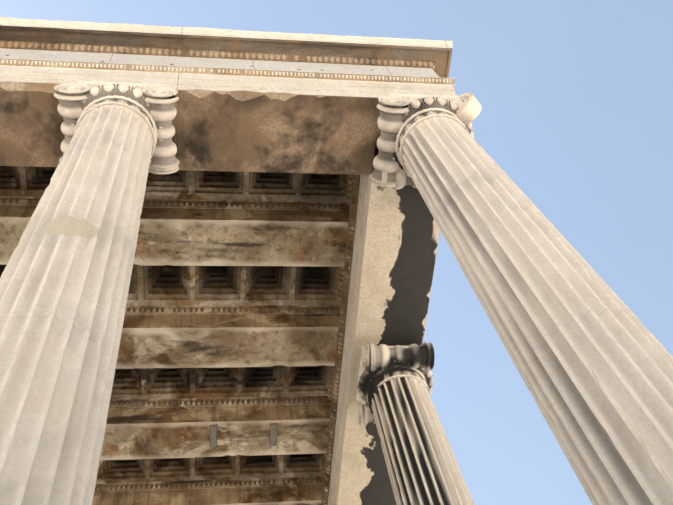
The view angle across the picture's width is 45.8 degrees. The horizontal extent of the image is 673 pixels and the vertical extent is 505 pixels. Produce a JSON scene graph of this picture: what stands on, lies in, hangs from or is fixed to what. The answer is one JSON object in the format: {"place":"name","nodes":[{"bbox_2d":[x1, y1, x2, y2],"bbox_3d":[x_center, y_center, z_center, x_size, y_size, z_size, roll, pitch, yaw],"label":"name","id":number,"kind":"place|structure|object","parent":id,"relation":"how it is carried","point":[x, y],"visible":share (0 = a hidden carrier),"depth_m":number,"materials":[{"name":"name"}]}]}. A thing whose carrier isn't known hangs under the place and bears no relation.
{"place":"outdoors","nodes":[
{"label":"outdoors","id":0,"kind":"place"},
{"bbox_2d":[0,0,672,504],"label":"sky","id":1,"kind":"structure","parent":0,"point":[575,97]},
{"label":"ground","id":2,"kind":"structure","parent":0,"visible":0},
{"bbox_3d":[-8.250,6.379,9.506,20.168,14.500,18.595,1,-63,-9],"label":"structure","id":3,"kind":"object","parent":2,"relation":"on","visible":0},
{"bbox_2d":[0,166,360,504],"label":"ceiling","id":4,"kind":"structure","parent":3,"relation":"attached to","point":[226,384],"depth_m":10.20,"materials":[{"name":"stone"}]},
{"bbox_2d":[0,80,672,504],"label":"columns","id":5,"kind":"structure","parent":3,"relation":"on","point":[590,356],"depth_m":4.85,"materials":[{"name":"stone"}]},
{"bbox_2d":[0,17,457,504],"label":"entablature","id":6,"kind":"structure","parent":5,"relation":"on","point":[261,101],"depth_m":8.73,"materials":[{"name":"stone"}]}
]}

